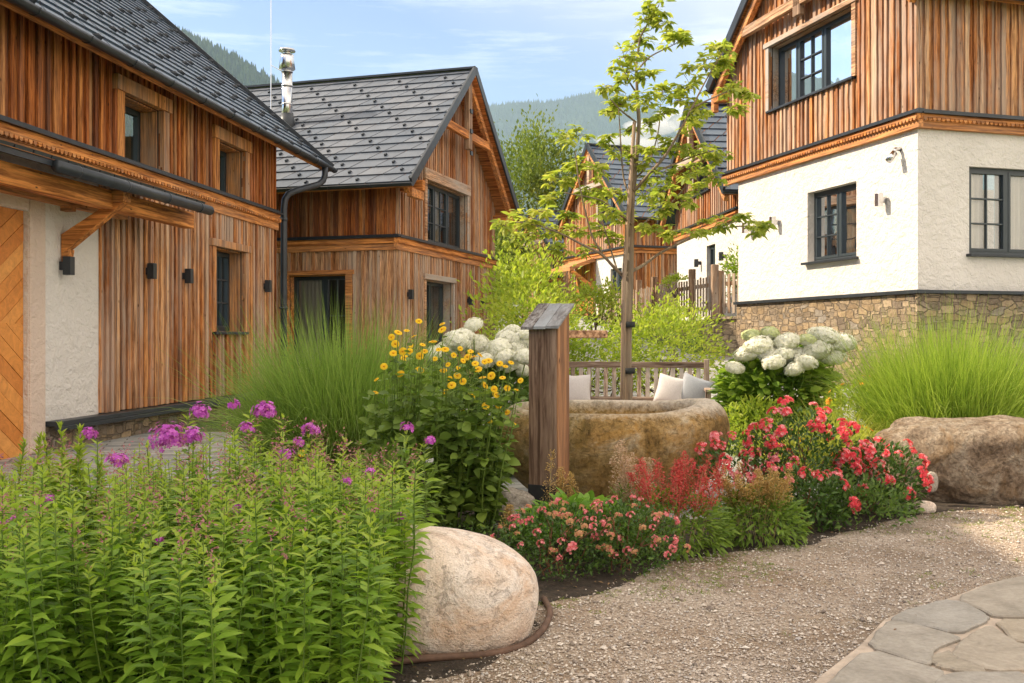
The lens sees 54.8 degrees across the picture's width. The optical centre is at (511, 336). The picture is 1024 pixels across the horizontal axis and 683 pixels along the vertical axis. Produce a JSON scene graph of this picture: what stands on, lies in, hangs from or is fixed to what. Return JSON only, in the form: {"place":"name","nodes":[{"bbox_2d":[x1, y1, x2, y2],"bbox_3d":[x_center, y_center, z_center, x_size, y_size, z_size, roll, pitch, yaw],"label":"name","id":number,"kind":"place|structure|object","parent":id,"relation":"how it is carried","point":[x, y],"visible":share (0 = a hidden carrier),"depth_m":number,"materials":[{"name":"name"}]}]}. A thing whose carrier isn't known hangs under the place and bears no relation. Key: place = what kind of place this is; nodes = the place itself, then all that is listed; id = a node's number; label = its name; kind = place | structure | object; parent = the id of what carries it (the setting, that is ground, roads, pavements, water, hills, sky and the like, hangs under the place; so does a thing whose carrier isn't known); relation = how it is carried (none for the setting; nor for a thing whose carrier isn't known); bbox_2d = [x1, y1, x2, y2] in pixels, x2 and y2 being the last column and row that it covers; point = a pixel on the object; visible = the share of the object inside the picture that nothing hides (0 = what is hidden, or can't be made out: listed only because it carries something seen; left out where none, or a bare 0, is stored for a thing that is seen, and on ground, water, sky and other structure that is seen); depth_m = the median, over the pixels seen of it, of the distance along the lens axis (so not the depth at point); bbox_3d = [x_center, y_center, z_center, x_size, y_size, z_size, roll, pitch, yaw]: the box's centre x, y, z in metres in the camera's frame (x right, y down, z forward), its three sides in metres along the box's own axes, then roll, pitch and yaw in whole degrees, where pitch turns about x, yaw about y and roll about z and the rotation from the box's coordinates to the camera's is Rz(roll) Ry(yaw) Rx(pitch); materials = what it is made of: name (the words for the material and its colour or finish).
{"place":"outdoors","nodes":[
{"label":"outdoors","id":0,"kind":"place"},
{"bbox_2d":[125,37,275,135],"bbox_3d":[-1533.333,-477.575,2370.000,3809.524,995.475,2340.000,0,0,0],"label":"hill","id":1,"kind":"structure","parent":0,"point":[130,121],"depth_m":2446.73,"materials":[{"name":"green plant"}]},
{"bbox_2d":[125,24,280,135],"bbox_3d":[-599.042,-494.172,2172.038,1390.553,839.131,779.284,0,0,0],"label":"forest","id":2,"kind":"object","parent":1,"relation":"on","point":[205,44],"visible":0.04,"depth_m":2453.59,"materials":[{"name":"green plant"}]},
{"bbox_2d":[132,286,517,499],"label":"ornamental grass","id":3,"kind":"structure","parent":0,"point":[318,390],"depth_m":7.81,"materials":[{"name":"green plant"}]},
{"bbox_2d":[0,432,853,529],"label":"courtyard paving","id":4,"kind":"structure","parent":0,"point":[114,444],"depth_m":11.13,"materials":[{"name":"grey stone"}]},
{"bbox_2d":[489,487,535,522],"bbox_3d":[-0.009,1.251,7.255,0.374,0.272,0.279,0,0,0],"label":"rock","id":5,"kind":"object","parent":4,"relation":"on","point":[516,498],"visible":0.31,"depth_m":7.16,"materials":[{"name":"beige stone"}]},
{"bbox_2d":[521,303,607,502],"bbox_3d":[0.390,0.548,7.498,0.347,1.604,0.747,0,0,38],"label":"fountain post","id":6,"kind":"object","parent":4,"relation":"on","point":[546,325],"visible":0.81,"depth_m":7.27,"materials":[{"name":"brown wood"}]},
{"bbox_2d":[497,398,729,504],"bbox_3d":[0.825,0.940,8.148,1.921,0.859,1.133,0,0,2],"label":"stone trough","id":7,"kind":"object","parent":4,"relation":"on","point":[667,432],"visible":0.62,"depth_m":7.67,"materials":[{"name":"brown stone"}]},
{"bbox_2d":[521,359,710,401],"bbox_3d":[1.361,0.825,13.183,2.527,1.050,0.690,0,0,9],"label":"garden bench","id":8,"kind":"object","parent":4,"relation":"on","point":[664,366],"visible":0.23,"depth_m":13.38,"materials":[{"name":"brown wood"}]},
{"bbox_2d":[569,375,589,399],"bbox_3d":[0.863,0.711,13.367,0.400,0.400,0.150,-2,-14,9],"label":"cushion","id":9,"kind":"object","parent":8,"relation":"on","point":[579,387],"visible":0.64,"depth_m":13.30,"materials":[{"name":"white fabric"}]},
{"bbox_2d":[653,373,682,400],"bbox_3d":[2.122,0.719,13.174,0.400,0.400,0.150,14,-14,9],"label":"cushion","id":10,"kind":"object","parent":8,"relation":"on","point":[669,387],"visible":0.83,"depth_m":13.12,"materials":[{"name":"white fabric"}]},
{"bbox_2d":[681,372,712,398],"bbox_3d":[2.420,0.723,13.140,0.400,0.400,0.150,20,-11,8],"label":"cushion","id":11,"kind":"object","parent":8,"relation":"on","point":[693,387],"visible":0.62,"depth_m":13.09,"materials":[{"name":"white fabric"}]},
{"bbox_2d":[620,121,635,399],"bbox_3d":[1.396,-0.630,11.907,0.210,3.932,0.061,0,0,-22],"label":"tree stake","id":12,"kind":"object","parent":4,"relation":"on","point":[623,312],"visible":0.79,"depth_m":11.87,"materials":[{"name":"brown wood"}]},
{"bbox_2d":[489,0,777,399],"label":"young tree","id":13,"kind":"object","parent":4,"relation":"on","point":[653,19],"visible":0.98,"depth_m":11.93,"materials":[{"name":"green plant"}]},
{"bbox_2d":[724,394,792,456],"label":"border plant","id":14,"kind":"object","parent":4,"relation":"on","point":[747,405],"visible":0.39,"depth_m":11.14,"materials":[{"name":"green plant"}]},
{"bbox_2d":[728,384,901,471],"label":"ornamental grass","id":15,"kind":"object","parent":4,"relation":"on","point":[862,416],"depth_m":10.10,"materials":[{"name":"green plant"}]},
{"bbox_2d":[764,420,878,478],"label":"border plant","id":16,"kind":"object","parent":4,"relation":"on","point":[867,431],"visible":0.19,"depth_m":9.21,"materials":[{"name":"green plant"}]},
{"bbox_2d":[159,316,703,431],"bbox_3d":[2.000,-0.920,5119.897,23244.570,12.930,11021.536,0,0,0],"label":"ground","id":17,"kind":"structure","parent":0,"point":[215,428],"depth_m":22.53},
{"bbox_2d":[0,0,337,458],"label":"wooden house","id":18,"kind":"structure","parent":17,"relation":"on","point":[122,256],"depth_m":13.12,"materials":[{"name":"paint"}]},
{"bbox_2d":[0,206,23,458],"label":"door","id":19,"kind":"structure","parent":18,"relation":"in","point":[11,220],"depth_m":11.02,"materials":[{"name":"orange wood"}]},
{"bbox_2d":[112,73,172,173],"bbox_3d":[-5.342,-2.895,13.786,0.547,1.150,1.520,0,0,8],"label":"window","id":20,"kind":"structure","parent":18,"relation":"in","point":[144,117],"depth_m":14.24,"materials":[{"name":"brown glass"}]},
{"bbox_2d":[209,238,250,334],"bbox_3d":[-4.928,-0.815,16.667,0.490,1.550,1.540,0,0,8],"label":"window","id":21,"kind":"structure","parent":18,"relation":"in","point":[231,279],"depth_m":17.20,"materials":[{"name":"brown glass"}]},
{"bbox_2d":[212,124,251,201],"bbox_3d":[-4.908,-2.875,16.725,0.465,1.110,1.520,0,0,8],"label":"window","id":22,"kind":"structure","parent":18,"relation":"in","point":[230,157],"depth_m":17.18,"materials":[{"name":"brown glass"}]},
{"bbox_2d":[245,0,522,392],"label":"gabled house","id":23,"kind":"structure","parent":17,"relation":"on","point":[411,198],"depth_m":23.09,"materials":[{"name":"brown wood"}]},
{"bbox_2d":[279,270,353,370],"bbox_3d":[-4.338,-0.115,22.365,1.850,2.750,0.425,0,0,17],"label":"glass door","id":24,"kind":"structure","parent":23,"relation":"in","point":[313,282],"depth_m":22.55,"materials":[{"name":"black glass"}]},
{"bbox_2d":[422,273,456,385],"bbox_3d":[-1.928,-0.110,24.075,0.462,2.740,2.100,0,0,17],"label":"glass door","id":25,"kind":"structure","parent":23,"relation":"in","point":[444,287],"depth_m":24.78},
{"bbox_2d":[423,167,470,251],"bbox_3d":[-1.736,-3.080,24.603,0.411,1.760,3.160,0,0,17],"label":"window","id":26,"kind":"structure","parent":23,"relation":"in","point":[436,191],"depth_m":24.72,"materials":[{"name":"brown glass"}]},
{"bbox_2d":[440,253,614,406],"bbox_3d":[0.298,0.106,15.121,2.348,2.704,2.440,0,0,-31],"label":"shrub","id":27,"kind":"object","parent":17,"relation":"on","point":[539,299],"visible":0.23,"depth_m":14.99,"materials":[{"name":"green plant"}]},
{"bbox_2d":[469,228,594,336],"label":"shrub","id":28,"kind":"object","parent":17,"relation":"on","point":[528,269],"visible":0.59,"depth_m":19.22,"materials":[{"name":"green plant"}]},
{"bbox_2d":[515,209,563,315],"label":"shrub","id":29,"kind":"object","parent":17,"relation":"on","point":[544,241],"visible":0.08,"depth_m":42.46,"materials":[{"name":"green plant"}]},
{"bbox_2d":[493,95,588,329],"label":"background tree","id":30,"kind":"object","parent":17,"relation":"on","point":[533,165],"visible":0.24,"depth_m":45.52,"materials":[{"name":"green plant"}]},
{"bbox_2d":[544,275,644,334],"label":"shrub","id":31,"kind":"object","parent":17,"relation":"on","point":[587,290],"visible":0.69,"depth_m":26.67,"materials":[{"name":"green plant"}]},
{"bbox_2d":[551,143,676,316],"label":"distant house","id":32,"kind":"structure","parent":17,"relation":"on","point":[660,266],"depth_m":36.96,"materials":[{"name":"brown wood"}]},
{"bbox_2d":[569,307,668,396],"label":"shrub","id":33,"kind":"object","parent":17,"relation":"on","point":[616,354],"visible":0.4,"depth_m":15.39,"materials":[{"name":"green plant"}]},
{"bbox_2d":[591,284,731,395],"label":"shrub","id":34,"kind":"object","parent":17,"relation":"on","point":[675,325],"visible":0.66,"depth_m":15.74,"materials":[{"name":"green plant"}]},
{"bbox_2d":[608,316,736,356],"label":"retaining wall","id":35,"kind":"structure","parent":17,"relation":"on","point":[730,331],"depth_m":21.94,"materials":[{"name":"stone"}]},
{"bbox_2d":[598,264,718,323],"bbox_3d":[3.786,-1.015,27.799,0.150,1.250,11.001,0,0,-9],"label":"picket fence","id":36,"kind":"object","parent":35,"relation":"on","point":[691,287],"visible":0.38,"depth_m":23.96,"materials":[{"name":"brown wood"}]},
{"bbox_2d":[718,271,737,316],"bbox_3d":[4.985,-0.975,22.030,0.150,1.050,1.096,0,0,-33],"label":"picket fence","id":37,"kind":"object","parent":35,"relation":"on","point":[723,283],"visible":0.45,"depth_m":22.29,"materials":[{"name":"brown wood"}]},
{"bbox_2d":[617,290,733,377],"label":"shrub","id":38,"kind":"object","parent":17,"relation":"on","point":[678,337],"visible":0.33,"depth_m":18.08,"materials":[{"name":"green plant"}]},
{"bbox_2d":[655,101,737,319],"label":"wooden house","id":39,"kind":"structure","parent":17,"relation":"on","point":[702,255],"depth_m":26.88,"materials":[{"name":"white paint"}]},
{"bbox_2d":[703,0,1023,389],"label":"stone footed house","id":40,"kind":"structure","parent":17,"relation":"on","point":[870,143],"depth_m":16.94,"materials":[{"name":"paint"}]},
{"bbox_2d":[763,0,857,113],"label":"window","id":41,"kind":"structure","parent":40,"relation":"in","point":[822,57],"depth_m":19.07,"materials":[{"name":"black glass"}]},
{"bbox_2d":[801,183,858,264],"bbox_3d":[5.996,-2.075,18.321,0.420,1.390,1.660,0,0,-16],"label":"window","id":42,"kind":"structure","parent":40,"relation":"in","point":[834,209],"depth_m":18.45,"materials":[{"name":"grey glass"}]},
{"bbox_2d":[966,167,1023,257],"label":"window","id":43,"kind":"structure","parent":40,"relation":"in","point":[1009,184],"depth_m":16.58,"materials":[{"name":"grey glass"}]},
{"bbox_2d":[147,0,740,116],"label":"sky","id":44,"kind":"structure","parent":0,"point":[521,50],"materials":[{"name":"blue"}]},
{"bbox_2d":[22,472,1023,682],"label":"planting bed","id":45,"kind":"object","parent":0,"point":[549,591],"visible":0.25,"depth_m":5.69,"materials":[{"name":"soil"}]},
{"bbox_2d":[0,488,58,682],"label":"phlox clump","id":46,"kind":"object","parent":45,"relation":"on","point":[7,656],"visible":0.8,"depth_m":3.14,"materials":[{"name":"green plant"}]},
{"bbox_2d":[0,441,86,672],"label":"phlox clump","id":47,"kind":"object","parent":45,"relation":"on","point":[42,475],"visible":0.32,"depth_m":3.92,"materials":[{"name":"green plant"}]},
{"bbox_2d":[7,421,90,540],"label":"flowering plant","id":48,"kind":"object","parent":45,"relation":"on","point":[41,437],"visible":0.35,"depth_m":4.87,"materials":[{"name":"green plant"}]},
{"bbox_2d":[0,452,166,682],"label":"phlox clump","id":49,"kind":"object","parent":45,"relation":"on","point":[41,500],"visible":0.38,"depth_m":3.39,"materials":[{"name":"green plant"}]},
{"bbox_2d":[65,431,109,565],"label":"flowering plant","id":50,"kind":"object","parent":45,"relation":"on","point":[75,461],"visible":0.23,"depth_m":4.94,"materials":[{"name":"green plant"}]},
{"bbox_2d":[39,438,152,622],"bbox_3d":[-1.986,0.913,4.510,0.657,0.876,0.588,0,0,34],"label":"phlox clump","id":51,"kind":"object","parent":45,"relation":"on","point":[61,485],"visible":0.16,"depth_m":4.57,"materials":[{"name":"green plant"}]},
{"bbox_2d":[29,482,167,681],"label":"phlox clump","id":52,"kind":"object","parent":45,"relation":"on","point":[60,584],"visible":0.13,"depth_m":3.83,"materials":[{"name":"green plant"}]},
{"bbox_2d":[74,450,128,626],"bbox_3d":[-1.790,0.922,4.304,0.254,0.858,0.224,0,0,-5],"label":"flowering phlox","id":53,"kind":"object","parent":45,"relation":"on","point":[87,478],"visible":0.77,"depth_m":4.31,"materials":[{"name":"green plant"}]},
{"bbox_2d":[3,485,206,682],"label":"phlox clump","id":54,"kind":"object","parent":45,"relation":"on","point":[71,641],"visible":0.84,"depth_m":3.17,"materials":[{"name":"green plant"}]},
{"bbox_2d":[41,478,202,682],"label":"phlox clump","id":55,"kind":"object","parent":45,"relation":"on","point":[93,632],"visible":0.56,"depth_m":3.29,"materials":[{"name":"green plant"}]},
{"bbox_2d":[64,457,202,655],"bbox_3d":[-1.619,0.935,4.114,0.578,0.832,0.551,0,0,25],"label":"phlox clump","id":56,"kind":"object","parent":45,"relation":"on","point":[167,505],"visible":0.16,"depth_m":4.06,"materials":[{"name":"green plant"}]},
{"bbox_2d":[90,459,193,627],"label":"phlox clump","id":57,"kind":"object","parent":45,"relation":"on","point":[163,503],"visible":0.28,"depth_m":4.45,"materials":[{"name":"green plant"}]},
{"bbox_2d":[133,421,189,546],"bbox_3d":[-1.665,0.875,4.674,0.292,0.950,0.213,0,0,-36],"label":"flowering phlox","id":58,"kind":"object","parent":45,"relation":"on","point":[169,434],"visible":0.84,"depth_m":4.65,"materials":[{"name":"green plant"}]},
{"bbox_2d":[84,444,280,682],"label":"phlox clump","id":59,"kind":"object","parent":45,"relation":"on","point":[199,503],"visible":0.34,"depth_m":3.73,"materials":[{"name":"green plant"}]},
{"bbox_2d":[101,433,273,662],"bbox_3d":[-1.349,0.884,4.073,0.760,0.935,0.445,0,0,22],"label":"phlox clump","id":60,"kind":"object","parent":45,"relation":"on","point":[212,492],"visible":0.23,"depth_m":4.07,"materials":[{"name":"green plant"}]},
{"bbox_2d":[171,401,211,572],"bbox_3d":[-1.524,0.828,4.720,0.241,1.045,0.206,0,0,-30],"label":"flowering phlox","id":61,"kind":"object","parent":45,"relation":"on","point":[198,411],"visible":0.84,"depth_m":4.70,"materials":[{"name":"green plant"}]},
{"bbox_2d":[117,474,271,682],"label":"phlox clump","id":62,"kind":"object","parent":45,"relation":"on","point":[216,646],"visible":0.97,"depth_m":2.94,"materials":[{"name":"green plant"}]},
{"bbox_2d":[154,418,267,572],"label":"phlox clump","id":63,"kind":"object","parent":45,"relation":"on","point":[254,444],"visible":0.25,"depth_m":4.72,"materials":[{"name":"green plant"}]},
{"bbox_2d":[136,475,305,682],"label":"phlox clump","id":64,"kind":"object","parent":45,"relation":"on","point":[229,554],"visible":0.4,"depth_m":3.40,"materials":[{"name":"green plant"}]},
{"bbox_2d":[164,440,329,682],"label":"phlox clump","id":65,"kind":"object","parent":45,"relation":"on","point":[251,492],"visible":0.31,"depth_m":3.74,"materials":[{"name":"green plant"}]},
{"bbox_2d":[219,419,348,585],"bbox_3d":[-1.134,0.873,4.772,0.663,0.956,0.632,0,0,-35],"label":"phlox clump","id":66,"kind":"object","parent":45,"relation":"on","point":[237,469],"visible":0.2,"depth_m":4.71,"materials":[{"name":"green plant"}]},
{"bbox_2d":[229,437,348,658],"bbox_3d":[-0.951,0.893,4.100,0.504,0.916,0.622,0,0,-28],"label":"phlox clump","id":67,"kind":"object","parent":45,"relation":"on","point":[280,502],"visible":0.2,"depth_m":4.08,"materials":[{"name":"green plant"}]},
{"bbox_2d":[263,416,358,599],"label":"phlox clump","id":68,"kind":"object","parent":45,"relation":"on","point":[281,468],"visible":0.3,"depth_m":4.38,"materials":[{"name":"green plant"}]},
{"bbox_2d":[233,472,399,682],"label":"phlox clump","id":69,"kind":"object","parent":45,"relation":"on","point":[301,671],"visible":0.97,"depth_m":3.16,"materials":[{"name":"green plant"}]},
{"bbox_2d":[254,485,402,682],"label":"phlox clump","id":70,"kind":"object","parent":45,"relation":"on","point":[348,630],"visible":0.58,"depth_m":3.38,"materials":[{"name":"green plant"}]},
{"bbox_2d":[275,442,420,682],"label":"phlox clump","id":71,"kind":"object","parent":45,"relation":"on","point":[320,474],"visible":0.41,"depth_m":3.82,"materials":[{"name":"green plant"}]},
{"bbox_2d":[261,442,435,682],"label":"phlox clump","id":72,"kind":"object","parent":45,"relation":"on","point":[402,567],"visible":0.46,"depth_m":3.91,"materials":[{"name":"green plant"}]},
{"bbox_2d":[293,468,430,659],"bbox_3d":[-0.621,0.949,4.094,0.604,0.805,0.540,0,0,-12],"label":"phlox clump","id":73,"kind":"object","parent":45,"relation":"on","point":[386,519],"visible":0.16,"depth_m":4.07,"materials":[{"name":"green plant"}]},
{"bbox_2d":[298,319,431,502],"bbox_3d":[-1.048,0.612,6.887,1.020,1.478,0.746,0,0,0],"label":"false sunflower","id":74,"kind":"object","parent":45,"relation":"on","point":[400,406],"visible":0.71,"depth_m":6.77,"materials":[{"name":"green plant"}]},
{"bbox_2d":[317,453,423,620],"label":"phlox clump","id":75,"kind":"object","parent":45,"relation":"on","point":[343,490],"visible":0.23,"depth_m":4.27,"materials":[{"name":"green plant"}]},
{"bbox_2d":[353,437,450,525],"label":"border plant","id":76,"kind":"object","parent":45,"relation":"on","point":[411,464],"visible":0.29,"depth_m":6.47,"materials":[{"name":"green plant"}]},
{"bbox_2d":[389,512,426,658],"bbox_3d":[-0.444,1.039,4.075,0.201,0.623,0.237,0,0,-3],"label":"flowering phlox","id":77,"kind":"object","parent":45,"relation":"on","point":[408,641],"visible":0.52,"depth_m":4.07,"materials":[{"name":"green plant"}]},
{"bbox_2d":[275,595,552,682],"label":"bed edging","id":78,"kind":"object","parent":45,"relation":"on","point":[537,634],"visible":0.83,"depth_m":4.14,"materials":[{"name":"brown metal"}]},
{"bbox_2d":[410,435,445,525],"bbox_3d":[-0.458,0.932,5.190,0.219,0.837,0.215,0,0,3],"label":"flowering phlox","id":79,"kind":"object","parent":45,"relation":"on","point":[430,439],"visible":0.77,"depth_m":5.18,"materials":[{"name":"green plant"}]},
{"bbox_2d":[335,525,538,654],"bbox_3d":[-0.358,1.167,4.481,0.936,0.602,0.710,11,1,-11],"label":"boulder","id":80,"kind":"object","parent":45,"relation":"on","point":[480,591],"visible":0.5,"depth_m":4.20,"materials":[{"name":"beige stone"}]},
{"bbox_2d":[397,322,497,528],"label":"false sunflower","id":81,"kind":"object","parent":45,"relation":"on","point":[447,444],"visible":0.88,"depth_m":6.74,"materials":[{"name":"green plant"}]},
{"bbox_2d":[425,317,528,477],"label":"hydrangea bush","id":82,"kind":"object","parent":45,"relation":"on","point":[508,343],"visible":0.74,"depth_m":9.31,"materials":[{"name":"white plant"}]},
{"bbox_2d":[447,358,527,531],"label":"false sunflower","id":83,"kind":"object","parent":45,"relation":"on","point":[486,491],"visible":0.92,"depth_m":6.81,"materials":[{"name":"green plant"}]},
{"bbox_2d":[490,497,622,581],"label":"ground cover rose","id":84,"kind":"object","parent":45,"relation":"on","point":[561,515],"visible":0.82,"depth_m":5.50,"materials":[{"name":"green plant"}]},
{"bbox_2d":[508,487,646,547],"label":"leafy perennial","id":85,"kind":"object","parent":45,"relation":"on","point":[587,498],"visible":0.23,"depth_m":6.17,"materials":[{"name":"green plant"}]},
{"bbox_2d":[562,494,690,577],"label":"ground cover rose","id":86,"kind":"object","parent":45,"relation":"on","point":[642,524],"visible":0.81,"depth_m":5.62,"materials":[{"name":"green plant"}]},
{"bbox_2d":[608,439,673,533],"bbox_3d":[0.854,1.046,6.753,0.529,0.675,0.414,0,0,0],"label":"astilbe","id":87,"kind":"object","parent":45,"relation":"on","point":[621,486],"visible":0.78,"depth_m":6.71,"materials":[{"name":"brown plant"}]},
{"bbox_2d":[615,450,740,562],"bbox_3d":[1.017,1.043,6.149,0.791,0.697,0.690,0,0,0],"label":"astilbe","id":88,"kind":"object","parent":45,"relation":"on","point":[673,500],"visible":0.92,"depth_m":6.06,"materials":[{"name":"green plant"}]},
{"bbox_2d":[688,431,799,516],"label":"red rose bush","id":89,"kind":"object","parent":45,"relation":"on","point":[715,435],"visible":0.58,"depth_m":7.36,"materials":[{"name":"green plant"}]},
{"bbox_2d":[710,461,813,548],"bbox_3d":[1.616,1.105,6.446,0.690,0.562,0.643,0,0,0],"label":"astilbe","id":90,"kind":"object","parent":45,"relation":"on","point":[763,490],"visible":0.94,"depth_m":6.33,"materials":[{"name":"green plant"}]},
{"bbox_2d":[738,395,872,517],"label":"red rose bush","id":91,"kind":"object","parent":45,"relation":"on","point":[781,432],"visible":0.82,"depth_m":7.41,"materials":[{"name":"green plant"}]},
{"bbox_2d":[753,462,860,533],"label":"red rose bush","id":92,"kind":"object","parent":45,"relation":"on","point":[813,479],"visible":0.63,"depth_m":6.84,"materials":[{"name":"green plant"}]},
{"bbox_2d":[797,471,924,530],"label":"leafy perennial","id":93,"kind":"object","parent":45,"relation":"on","point":[876,494],"visible":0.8,"depth_m":6.90,"materials":[{"name":"green plant"}]},
{"bbox_2d":[830,436,933,518],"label":"red rose bush","id":94,"kind":"object","parent":45,"relation":"on","point":[875,452],"visible":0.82,"depth_m":7.38,"materials":[{"name":"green plant"}]},
{"bbox_2d":[861,415,1023,504],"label":"boulder","id":95,"kind":"object","parent":45,"relation":"on","point":[976,460],"visible":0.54,"depth_m":7.92,"materials":[{"name":"beige stone"}]},
{"bbox_2d":[464,318,865,429],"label":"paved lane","id":96,"kind":"structure","parent":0,"point":[716,363],"depth_m":20.62,"materials":[{"name":"grey stone"}]},
{"bbox_2d":[392,504,1023,682],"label":"gravel path","id":97,"kind":"structure","parent":0,"point":[787,616],"depth_m":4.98,"materials":[{"name":"beige gravel"}]},
{"bbox_2d":[538,506,1023,635],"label":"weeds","id":98,"kind":"object","parent":97,"relation":"on","point":[716,555],"visible":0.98,"depth_m":5.68,"materials":[{"name":"beige gravel"}]},
{"bbox_2d":[815,576,1023,682],"bbox_3d":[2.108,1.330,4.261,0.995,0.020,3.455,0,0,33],"label":"flagstone path","id":99,"kind":"structure","parent":97,"relation":"on","point":[911,644],"depth_m":4.25,"materials":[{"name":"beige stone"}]},
{"bbox_2d":[490,91,994,248],"bbox_3d":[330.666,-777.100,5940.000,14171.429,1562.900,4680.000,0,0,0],"label":"mountain","id":100,"kind":"structure","parent":0,"point":[990,182],"depth_m":5930.55,"materials":[{"name":"green plant"}]},
{"bbox_2d":[489,91,994,242],"bbox_3d":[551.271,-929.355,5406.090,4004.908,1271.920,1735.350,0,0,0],"label":"forest","id":101,"kind":"object","parent":100,"relation":"on","point":[527,103],"visible":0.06,"depth_m":5951.59,"materials":[{"name":"green plant"}]},
{"label":"planting bed","id":102,"kind":"structure","parent":0,"visible":0},
{"bbox_2d":[708,326,857,447],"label":"hydrangea bush","id":103,"kind":"object","parent":102,"relation":"on","point":[762,359],"visible":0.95,"depth_m":11.47,"materials":[{"name":"white plant"}]},
{"bbox_2d":[786,289,1023,433],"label":"ornamental grass","id":104,"kind":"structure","parent":102,"relation":"on","point":[943,383],"depth_m":9.84,"materials":[{"name":"green plant"}]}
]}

